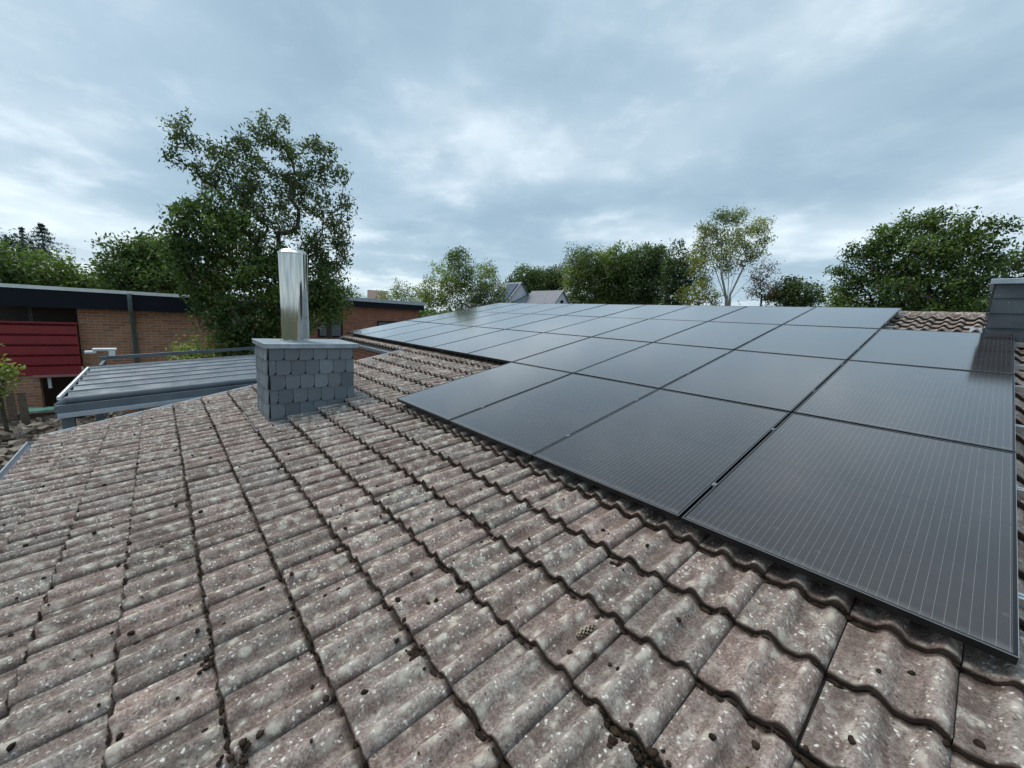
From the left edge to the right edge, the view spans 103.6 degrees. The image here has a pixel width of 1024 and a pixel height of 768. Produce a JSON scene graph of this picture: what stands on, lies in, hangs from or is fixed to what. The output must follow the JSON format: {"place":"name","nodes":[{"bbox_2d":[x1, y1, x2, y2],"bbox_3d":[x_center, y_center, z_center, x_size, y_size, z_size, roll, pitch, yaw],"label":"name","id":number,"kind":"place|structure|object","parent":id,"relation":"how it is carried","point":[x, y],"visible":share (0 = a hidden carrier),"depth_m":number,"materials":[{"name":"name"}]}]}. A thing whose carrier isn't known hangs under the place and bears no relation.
{"place":"outdoors","nodes":[
{"label":"outdoors","id":0,"kind":"place"},
{"bbox_2d":[1,433,38,447],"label":"bark litter","id":1,"kind":"object","parent":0,"point":[6,443],"visible":0.01,"depth_m":9.37,"materials":[{"name":"brown wood"}]},
{"bbox_2d":[0,457,6,463],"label":"split log","id":2,"kind":"object","parent":1,"relation":"on","point":[2,459],"visible":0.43,"depth_m":8.20,"materials":[{"name":"brown wood"}]},
{"bbox_2d":[0,447,9,455],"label":"split log","id":3,"kind":"object","parent":1,"relation":"on","point":[4,450],"visible":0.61,"depth_m":8.61,"materials":[{"name":"beige wood"}]},
{"bbox_2d":[0,435,10,441],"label":"split log","id":4,"kind":"object","parent":1,"relation":"on","point":[5,438],"visible":1,"depth_m":9.22,"materials":[{"name":"brown wood"}]},
{"bbox_2d":[0,430,13,435],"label":"split log","id":5,"kind":"object","parent":1,"relation":"on","point":[4,433],"visible":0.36,"depth_m":9.59,"materials":[{"name":"brown wood"}]},
{"bbox_2d":[0,426,13,432],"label":"split log","id":6,"kind":"object","parent":1,"relation":"on","point":[10,429],"visible":0.4,"depth_m":9.81,"materials":[{"name":"wood"}]},
{"bbox_2d":[0,423,15,425],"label":"split log","id":7,"kind":"object","parent":1,"relation":"on","point":[10,424],"visible":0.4,"depth_m":10.33,"materials":[{"name":"wood"}]},
{"bbox_2d":[4,454,14,460],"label":"split log","id":8,"kind":"object","parent":1,"relation":"on","point":[7,457],"visible":0.47,"depth_m":8.34,"materials":[{"name":"beige wood"}]},
{"bbox_2d":[7,444,23,454],"bbox_3d":[-10.595,1.400,8.666,0.150,0.124,0.327,2,13,-5],"label":"split log","id":9,"kind":"object","parent":8,"relation":"on","point":[14,450],"visible":0.59,"depth_m":8.54,"materials":[{"name":"beige wood"}]},
{"bbox_2d":[8,439,21,446],"bbox_3d":[-11.080,1.318,9.063,0.300,0.143,0.176,-9,-3,-42],"label":"split log","id":10,"kind":"object","parent":1,"relation":"on","point":[10,443],"visible":0.36,"depth_m":8.97,"materials":[{"name":"beige wood"}]},
{"bbox_2d":[14,426,21,434],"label":"split log","id":11,"kind":"object","parent":1,"relation":"on","point":[17,429],"visible":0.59,"depth_m":9.66,"materials":[{"name":"wood"}]},
{"bbox_2d":[13,438,33,446],"bbox_3d":[-10.839,1.330,8.942,0.365,0.198,0.164,-18,21,6],"label":"split log","id":12,"kind":"object","parent":1,"relation":"on","point":[20,442],"visible":0.5,"depth_m":8.89,"materials":[{"name":"brown wood"}]},
{"bbox_2d":[15,433,33,438],"bbox_3d":[-11.486,1.249,9.496,0.109,0.138,0.250,-10,-23,14],"label":"split log","id":13,"kind":"object","parent":1,"relation":"on","point":[25,435],"visible":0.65,"depth_m":9.47,"materials":[{"name":"wood"}]},
{"bbox_2d":[19,427,34,433],"bbox_3d":[-11.650,1.132,9.684,0.110,0.091,0.239,25,26,-5],"label":"split log","id":14,"kind":"object","parent":1,"relation":"on","point":[28,430],"visible":0.71,"depth_m":9.68,"materials":[{"name":"wood"}]},
{"bbox_2d":[30,425,38,434],"bbox_3d":[-11.959,1.181,10.076,0.172,0.208,0.384,13,9,-27],"label":"split log","id":15,"kind":"object","parent":1,"relation":"on","point":[33,432],"visible":0.29,"depth_m":10.01,"materials":[{"name":"brown wood"}]},
{"bbox_2d":[36,421,49,426],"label":"split log","id":16,"kind":"object","parent":15,"relation":"on","point":[44,423],"visible":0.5,"depth_m":10.29,"materials":[{"name":"wood"}]},
{"bbox_2d":[35,417,45,421],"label":"split log","id":17,"kind":"object","parent":1,"relation":"on","point":[38,419],"visible":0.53,"depth_m":11.25,"materials":[{"name":"brown wood"}]},
{"bbox_2d":[41,414,55,420],"bbox_3d":[-13.053,0.954,11.412,0.149,0.179,0.331,30,23,11],"label":"split log","id":18,"kind":"object","parent":17,"relation":"on","point":[45,418],"visible":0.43,"depth_m":11.33,"materials":[{"name":"brown wood"}]},
{"bbox_2d":[36,425,51,432],"bbox_3d":[-11.578,1.124,9.976,0.149,0.151,0.224,-4,20,-3],"label":"split log","id":19,"kind":"object","parent":1,"relation":"on","point":[42,429],"visible":0.88,"depth_m":9.92,"materials":[{"name":"brown wood"}]},
{"bbox_2d":[43,428,57,433],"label":"split log","id":20,"kind":"object","parent":1,"relation":"on","point":[50,430],"visible":0.29,"depth_m":9.88,"materials":[{"name":"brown wood"}]},
{"bbox_2d":[77,418,90,422],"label":"split log","id":21,"kind":"object","parent":1,"relation":"on","point":[81,420],"visible":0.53,"depth_m":10.95,"materials":[{"name":"brown wood"}]},
{"bbox_2d":[83,420,93,424],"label":"split log","id":22,"kind":"object","parent":1,"relation":"on","point":[86,422],"visible":0.43,"depth_m":10.75,"materials":[{"name":"brown wood"}]},
{"bbox_2d":[51,422,61,428],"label":"split log","id":23,"kind":"object","parent":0,"point":[55,424],"visible":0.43,"depth_m":10.23,"materials":[{"name":"brown wood"}]},
{"bbox_2d":[0,283,270,421],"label":"flat roofed building","id":24,"kind":"structure","parent":0,"point":[49,335],"depth_m":13.09,"materials":[{"name":"orange brick"}]},
{"bbox_2d":[253,294,425,339],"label":"flat roofed building","id":25,"kind":"structure","parent":0,"point":[370,312],"depth_m":22.83,"materials":[{"name":"red brick"}]},
{"bbox_2d":[318,319,342,336],"bbox_3d":[-9.738,-2.994,21.633,1.250,0.950,0.050,-5,12,-41],"label":"window","id":26,"kind":"structure","parent":25,"relation":"in","point":[337,331],"depth_m":21.75,"materials":[{"name":"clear glass"}]},
{"bbox_2d":[377,321,397,325],"bbox_3d":[-7.107,-3.352,23.879,1.800,0.720,0.050,-5,12,-41],"label":"window","id":27,"kind":"structure","parent":25,"relation":"in","point":[379,323],"depth_m":23.52,"materials":[{"name":"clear glass"}]},
{"bbox_2d":[367,290,385,299],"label":"brown roofed house","id":28,"kind":"structure","parent":0,"point":[372,294],"depth_m":68.61,"materials":[{"name":"red brick"}]},
{"bbox_2d":[0,0,1023,311],"label":"sky","id":29,"kind":"structure","parent":0,"point":[510,132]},
{"bbox_2d":[460,282,569,309],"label":"white house","id":30,"kind":"structure","parent":0,"point":[518,292],"depth_m":57.97,"materials":[{"name":"blue"}]},
{"bbox_3d":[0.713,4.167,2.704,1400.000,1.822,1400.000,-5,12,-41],"label":"ground","id":31,"kind":"structure","parent":0,"visible":0},
{"bbox_2d":[0,343,25,432],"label":"yard shrub","id":32,"kind":"object","parent":31,"relation":"on","point":[4,374],"visible":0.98,"depth_m":9.57,"materials":[{"name":"green plant"}]},
{"bbox_2d":[0,390,30,424],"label":"board fence","id":33,"kind":"object","parent":31,"relation":"on","point":[12,409],"visible":0.17,"depth_m":10.67,"materials":[{"name":"brown wood"}]},
{"bbox_2d":[16,227,28,281],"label":"spruce tree","id":34,"kind":"object","parent":31,"relation":"on","point":[21,229],"visible":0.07,"depth_m":37.17,"materials":[{"name":"green plant"}]},
{"bbox_2d":[0,228,51,282],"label":"round tree","id":35,"kind":"object","parent":31,"relation":"on","point":[6,239],"visible":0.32,"depth_m":28.15,"materials":[{"name":"green plant"}]},
{"bbox_2d":[17,409,54,420],"bbox_3d":[-13.641,1.352,11.830,1.040,1.220,0.740,-5,12,-41],"label":"garden table","id":36,"kind":"object","parent":31,"relation":"on","point":[40,414],"visible":0.16,"depth_m":11.45,"materials":[{"name":"wood"}]},
{"bbox_2d":[28,407,54,411],"bbox_3d":[-13.702,0.730,11.686,0.603,0.066,0.489,-5,12,-41],"label":"cloth","id":37,"kind":"object","parent":36,"relation":"on","point":[38,409],"visible":0.73,"depth_m":11.67,"materials":[{"name":"teal fabric"}]},
{"bbox_2d":[1,223,115,289],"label":"spruce tree","id":38,"kind":"object","parent":31,"relation":"on","point":[41,227],"visible":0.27,"depth_m":29.15,"materials":[{"name":"green plant"}]},
{"bbox_2d":[0,239,121,289],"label":"hedge tree","id":39,"kind":"object","parent":31,"relation":"on","point":[67,276],"visible":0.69,"depth_m":16.98,"materials":[{"name":"green plant"}]},
{"bbox_2d":[80,227,199,294],"bbox_3d":[-17.176,-3.475,19.286,4.604,7.980,4.974,-5,12,-41],"label":"dark tree","id":40,"kind":"object","parent":31,"relation":"on","point":[132,268],"visible":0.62,"depth_m":18.01,"materials":[{"name":"green plant"}]},
{"bbox_2d":[54,347,256,429],"bbox_3d":[-6.256,1.161,8.502,3.974,3.491,4.680,-5,12,-41],"label":"pergola","id":41,"kind":"object","parent":31,"relation":"on","point":[100,389],"visible":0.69,"depth_m":6.69,"materials":[{"name":"grey paint"}]},
{"bbox_2d":[165,325,252,360],"bbox_3d":[-7.926,0.236,11.274,2.793,4.233,1.943,-1,10,-24],"label":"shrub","id":42,"kind":"object","parent":31,"relation":"on","point":[226,343],"visible":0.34,"depth_m":10.76,"materials":[{"name":"green plant"}]},
{"bbox_2d":[147,180,352,356],"bbox_3d":[-7.250,-1.517,11.685,4.729,7.656,2.554,-5,12,-41],"label":"leafy tree","id":43,"kind":"object","parent":31,"relation":"on","point":[217,253],"visible":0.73,"depth_m":10.79,"materials":[{"name":"green plant"}]},
{"bbox_2d":[45,274,455,317],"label":"woodland","id":44,"kind":"object","parent":31,"relation":"on","point":[425,313],"visible":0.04,"depth_m":188.16,"materials":[{"name":"green plant"}]},
{"bbox_2d":[156,106,361,338],"bbox_3d":[-7.223,-2.884,12.302,5.049,10.138,1.848,-2,11,-30],"label":"walnut tree","id":45,"kind":"object","parent":31,"relation":"on","point":[314,241],"visible":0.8,"depth_m":11.82,"materials":[{"name":"green plant"}]},
{"bbox_2d":[308,267,358,338],"bbox_3d":[-7.895,-1.945,17.251,2.650,6.602,2.250,1,10,-14],"label":"tree","id":46,"kind":"object","parent":31,"relation":"on","point":[329,327],"visible":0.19,"depth_m":17.11,"materials":[{"name":"green plant"}]},
{"bbox_2d":[353,276,422,301],"bbox_3d":[-12.051,-6.584,39.774,8.229,8.020,3.306,0,10,-17],"label":"shrub row","id":47,"kind":"object","parent":31,"relation":"on","point":[397,296],"visible":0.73,"depth_m":39.39,"materials":[{"name":"green plant"}]},
{"bbox_2d":[413,246,511,315],"bbox_3d":[-3.531,-4.913,28.504,6.943,9.305,3.695,2,9,-7],"label":"cherry tree","id":48,"kind":"object","parent":31,"relation":"on","point":[458,285],"visible":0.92,"depth_m":27.66,"materials":[{"name":"green plant"}]},
{"bbox_2d":[487,290,514,302],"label":"garden shrub","id":49,"kind":"object","parent":31,"relation":"on","point":[507,299],"visible":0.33,"depth_m":42.85,"materials":[{"name":"green plant"}]},
{"bbox_2d":[0,248,1023,767],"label":"tiled house","id":50,"kind":"structure","parent":31,"relation":"on","point":[526,706],"depth_m":1.87,"materials":[{"name":"tile"}]},
{"bbox_2d":[0,351,1023,767],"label":"moss","id":51,"kind":"object","parent":50,"relation":"on","point":[416,653],"visible":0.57,"depth_m":1.68,"materials":[{"name":"plant"}]},
{"bbox_2d":[576,623,598,638],"bbox_3d":[0.318,1.036,1.695,0.112,0.042,0.042,-15,17,-26],"label":"pine cone","id":52,"kind":"object","parent":50,"relation":"on","point":[586,630],"visible":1,"depth_m":1.68,"materials":[{"name":"beige plant"}]},
{"bbox_2d":[488,309,892,328],"bbox_3d":[1.905,-1.604,9.523,0.125,0.147,10.480,-20,22,-37],"label":"mounting rail","id":53,"kind":"object","parent":50,"relation":"attached to","point":[887,327],"visible":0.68,"depth_m":5.68,"materials":[{"name":"metal"}]},
{"bbox_2d":[479,303,544,312],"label":"solar panel","id":54,"kind":"object","parent":53,"relation":"attached to","point":[510,307],"visible":0.73,"depth_m":12.39,"materials":[{"name":"black"}]},
{"bbox_2d":[531,304,606,314],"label":"solar panel","id":55,"kind":"object","parent":53,"relation":"attached to","point":[567,309],"visible":0.8,"depth_m":10.64,"materials":[{"name":"black"}]},
{"bbox_2d":[566,304,643,316],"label":"solar panel","id":56,"kind":"object","parent":53,"relation":"attached to","point":[604,310],"visible":0.79,"depth_m":9.78,"materials":[{"name":"black"}]},
{"bbox_2d":[603,305,691,318],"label":"solar panel","id":57,"kind":"object","parent":53,"relation":"attached to","point":[647,312],"visible":0.76,"depth_m":8.93,"materials":[{"name":"black"}]},
{"bbox_2d":[651,305,746,321],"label":"solar panel","id":58,"kind":"object","parent":53,"relation":"attached to","point":[707,313],"visible":0.8,"depth_m":8.07,"materials":[{"name":"black"}]},
{"bbox_2d":[709,306,814,324],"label":"solar panel","id":59,"kind":"object","parent":53,"relation":"on","point":[767,314],"visible":0.78,"depth_m":7.20,"materials":[{"name":"black"}]},
{"bbox_2d":[783,307,900,329],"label":"solar panel","id":60,"kind":"object","parent":53,"relation":"attached to","point":[865,317],"visible":0.87,"depth_m":6.33,"materials":[{"name":"black"}]},
{"bbox_2d":[383,330,1023,432],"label":"mounting rail","id":61,"kind":"object","parent":50,"relation":"attached to","point":[1019,428],"visible":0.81,"depth_m":2.76,"materials":[{"name":"metal"}]},
{"bbox_2d":[346,321,423,335],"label":"solar panel","id":62,"kind":"object","parent":61,"relation":"attached to","point":[360,332],"visible":0.96,"depth_m":10.98,"materials":[{"name":"black"}]},
{"bbox_2d":[362,322,444,339],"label":"solar panel","id":63,"kind":"object","parent":61,"relation":"attached to","point":[397,331],"visible":0.94,"depth_m":10.13,"materials":[{"name":"black"}]},
{"bbox_2d":[381,324,472,343],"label":"solar panel","id":64,"kind":"object","parent":61,"relation":"attached to","point":[418,334],"visible":0.92,"depth_m":9.26,"materials":[{"name":"black"}]},
{"bbox_2d":[432,329,539,354],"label":"solar panel","id":65,"kind":"object","parent":61,"relation":"attached to","point":[473,344],"visible":0.93,"depth_m":7.55,"materials":[{"name":"black"}]},
{"bbox_2d":[574,343,732,388],"bbox_3d":[1.810,-0.274,5.084,1.791,0.036,1.135,-20,22,-37],"label":"solar panel","id":66,"kind":"object","parent":61,"relation":"attached to","point":[657,365],"visible":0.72,"depth_m":4.96,"materials":[{"name":"black"}]},
{"bbox_2d":[661,350,845,414],"bbox_3d":[2.563,-0.092,4.231,1.791,0.038,1.135,-20,22,-37],"label":"solar panel","id":67,"kind":"object","parent":61,"relation":"attached to","point":[784,382],"visible":0.84,"depth_m":4.09,"materials":[{"name":"black"}]},
{"bbox_2d":[794,360,1015,452],"bbox_3d":[3.317,0.090,3.377,1.791,0.037,1.135,-20,22,-37],"label":"solar panel","id":68,"kind":"object","parent":61,"relation":"attached to","point":[970,407],"visible":0.86,"depth_m":3.21,"materials":[{"name":"black"}]},
{"bbox_2d":[418,323,1023,391],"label":"mounting rail","id":69,"kind":"object","parent":50,"relation":"attached to","point":[1019,388],"visible":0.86,"depth_m":3.36,"materials":[{"name":"metal"}]},
{"bbox_2d":[404,326,503,348],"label":"solar panel","id":70,"kind":"object","parent":69,"relation":"on","point":[429,342],"visible":0.92,"depth_m":8.40,"materials":[{"name":"black"}]},
{"bbox_2d":[467,333,589,362],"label":"solar panel","id":71,"kind":"object","parent":69,"relation":"on","point":[513,351],"visible":0.85,"depth_m":6.68,"materials":[{"name":"black"}]},
{"bbox_2d":[514,337,650,372],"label":"solar panel","id":72,"kind":"object","parent":69,"relation":"on","point":[579,355],"visible":0.76,"depth_m":5.84,"materials":[{"name":"black"}]},
{"bbox_2d":[464,320,1023,369],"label":"mounting rail","id":73,"kind":"object","parent":50,"relation":"attached to","point":[1018,367],"visible":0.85,"depth_m":3.80,"materials":[{"name":"metal"}]},
{"bbox_2d":[407,311,473,321],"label":"solar panel","id":74,"kind":"object","parent":73,"relation":"attached to","point":[439,316],"visible":0.8,"depth_m":12.10,"materials":[{"name":"black"}]},
{"bbox_2d":[451,313,526,326],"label":"solar panel","id":75,"kind":"object","parent":73,"relation":"attached to","point":[474,322],"visible":0.78,"depth_m":10.41,"materials":[{"name":"black"}]},
{"bbox_2d":[507,315,598,332],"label":"solar panel","id":76,"kind":"object","parent":73,"relation":"on","point":[549,324],"visible":0.8,"depth_m":8.68,"materials":[{"name":"black"}]},
{"bbox_2d":[544,317,646,336],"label":"solar panel","id":77,"kind":"object","parent":73,"relation":"attached to","point":[594,327],"visible":0.79,"depth_m":7.82,"materials":[{"name":"black"}]},
{"bbox_2d":[593,319,706,342],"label":"solar panel","id":78,"kind":"object","parent":73,"relation":"attached to","point":[651,330],"visible":0.81,"depth_m":6.95,"materials":[{"name":"black"}]},
{"bbox_2d":[654,321,780,349],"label":"solar panel","id":79,"kind":"object","parent":73,"relation":"attached to","point":[726,335],"visible":0.8,"depth_m":6.08,"materials":[{"name":"black"}]},
{"bbox_2d":[598,306,904,316],"bbox_3d":[2.655,-1.872,10.128,0.125,0.147,10.480,-20,22,-37],"label":"mounting rail","id":80,"kind":"object","parent":50,"relation":"attached to","point":[899,315],"visible":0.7,"depth_m":6.29,"materials":[{"name":"metal"}]},
{"bbox_2d":[458,303,518,311],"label":"solar panel","id":81,"kind":"object","parent":80,"relation":"attached to","point":[485,307],"visible":0.81,"depth_m":13.21,"materials":[{"name":"black"}]},
{"bbox_2d":[503,303,570,313],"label":"solar panel","id":82,"kind":"object","parent":80,"relation":"attached to","point":[537,308],"visible":0.76,"depth_m":11.51,"materials":[{"name":"black"}]},
{"bbox_2d":[481,406,1023,608],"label":"mounting rail","id":83,"kind":"object","parent":50,"relation":"attached to","point":[1020,595],"visible":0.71,"depth_m":1.56,"materials":[{"name":"metal"}]},
{"bbox_2d":[396,362,571,422],"bbox_3d":[-0.308,0.031,4.837,1.791,0.036,1.135,-20,22,-37],"label":"solar panel","id":84,"kind":"object","parent":83,"relation":"attached to","point":[450,400],"visible":0.92,"depth_m":4.70,"materials":[{"name":"black"}]},
{"bbox_2d":[449,373,657,458],"bbox_3d":[0.446,0.215,3.983,1.791,0.036,1.135,-20,22,-37],"label":"solar panel","id":85,"kind":"object","parent":83,"relation":"attached to","point":[529,423],"visible":0.9,"depth_m":3.83,"materials":[{"name":"black"}]},
{"bbox_2d":[533,389,789,520],"bbox_3d":[1.197,0.395,3.132,1.791,0.037,1.135,-20,22,-37],"label":"solar panel","id":86,"kind":"object","parent":83,"relation":"attached to","point":[673,455],"visible":0.98,"depth_m":2.93,"materials":[{"name":"black"}]},
{"bbox_2d":[682,413,1018,664],"bbox_3d":[1.952,0.578,2.277,1.791,0.036,1.135,-20,22,-37],"label":"solar panel","id":87,"kind":"object","parent":83,"relation":"attached to","point":[921,530],"visible":1,"depth_m":2.00,"materials":[{"name":"black"}]},
{"bbox_2d":[521,315,1023,346],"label":"mounting rail","id":88,"kind":"object","parent":50,"relation":"attached to","point":[1018,344],"visible":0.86,"depth_m":4.42,"materials":[{"name":"metal"}]},
{"bbox_2d":[428,312,497,323],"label":"solar panel","id":89,"kind":"object","parent":88,"relation":"attached to","point":[454,319],"visible":0.77,"depth_m":11.25,"materials":[{"name":"black"}]},
{"bbox_2d":[475,314,561,328],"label":"solar panel","id":90,"kind":"object","parent":88,"relation":"on","point":[516,321],"visible":0.79,"depth_m":9.54,"materials":[{"name":"black"}]},
{"bbox_2d":[735,325,878,361],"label":"solar panel","id":91,"kind":"object","parent":88,"relation":"attached to","point":[844,343],"visible":0.86,"depth_m":5.22,"materials":[{"name":"black"}]},
{"bbox_2d":[849,329,1014,374],"bbox_3d":[4.681,-0.399,4.478,1.791,0.036,1.135,-20,22,-37],"label":"solar panel","id":92,"kind":"object","parent":88,"relation":"on","point":[981,352],"visible":0.88,"depth_m":4.35,"materials":[{"name":"black"}]},
{"bbox_2d":[548,381,1023,497],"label":"mounting rail","id":93,"kind":"object","parent":50,"relation":"attached to","point":[1020,491],"visible":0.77,"depth_m":2.14,"materials":[{"name":"metal"}]},
{"bbox_2d":[499,262,546,292],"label":"belt tree","id":94,"kind":"object","parent":31,"relation":"on","point":[529,279],"visible":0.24,"depth_m":79.94,"materials":[{"name":"green plant"}]},
{"bbox_2d":[531,260,573,295],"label":"belt tree","id":95,"kind":"object","parent":31,"relation":"on","point":[552,282],"visible":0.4,"depth_m":78.23,"materials":[{"name":"green plant"}]},
{"bbox_2d":[555,241,618,303],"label":"belt tree","id":96,"kind":"object","parent":31,"relation":"on","point":[583,280],"visible":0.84,"depth_m":65.78,"materials":[{"name":"green plant"}]},
{"bbox_2d":[593,239,636,303],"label":"belt tree","id":97,"kind":"object","parent":31,"relation":"on","point":[616,286],"visible":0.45,"depth_m":66.18,"materials":[{"name":"green plant"}]},
{"bbox_2d":[616,240,674,304],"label":"belt tree","id":98,"kind":"object","parent":31,"relation":"on","point":[644,272],"visible":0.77,"depth_m":63.21,"materials":[{"name":"green plant"}]},
{"bbox_2d":[652,238,706,304],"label":"belt tree","id":99,"kind":"object","parent":31,"relation":"on","point":[679,280],"visible":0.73,"depth_m":55.50,"materials":[{"name":"green plant"}]},
{"bbox_2d":[672,278,725,305],"bbox_3d":[17.672,-5.392,38.821,3.722,9.255,4.720,-5,12,-41],"label":"yellow shrub","id":100,"kind":"object","parent":31,"relation":"on","point":[699,301],"visible":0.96,"depth_m":37.98,"materials":[{"name":"green plant"}]},
{"bbox_2d":[682,203,777,305],"bbox_3d":[19.928,-8.750,38.463,4.679,16.246,7.582,-5,12,-41],"label":"poplar tree","id":101,"kind":"object","parent":31,"relation":"on","point":[725,217],"visible":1,"depth_m":37.49,"materials":[{"name":"green plant"}]},
{"bbox_2d":[737,260,787,305],"bbox_3d":[20.548,-5.062,33.837,2.854,10.525,3.361,-5,12,-41],"label":"bare tree","id":102,"kind":"object","parent":31,"relation":"on","point":[757,293],"visible":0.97,"depth_m":33.22,"materials":[{"name":"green plant"}]},
{"bbox_2d":[757,274,830,306],"bbox_3d":[23.113,-4.366,33.605,5.247,9.531,3.854,6,10,19],"label":"tree","id":103,"kind":"object","parent":31,"relation":"on","point":[791,295],"visible":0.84,"depth_m":32.48,"materials":[{"name":"green plant"}]},
{"bbox_2d":[818,203,1023,312],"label":"oak tree","id":104,"kind":"object","parent":31,"relation":"on","point":[888,285],"visible":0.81,"depth_m":18.11,"materials":[{"name":"green plant"}]},
{"bbox_2d":[986,241,1023,277],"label":"garden tree","id":105,"kind":"object","parent":31,"relation":"on","point":[1018,265],"visible":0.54,"depth_m":20.14,"materials":[{"name":"green plant"}]}
]}

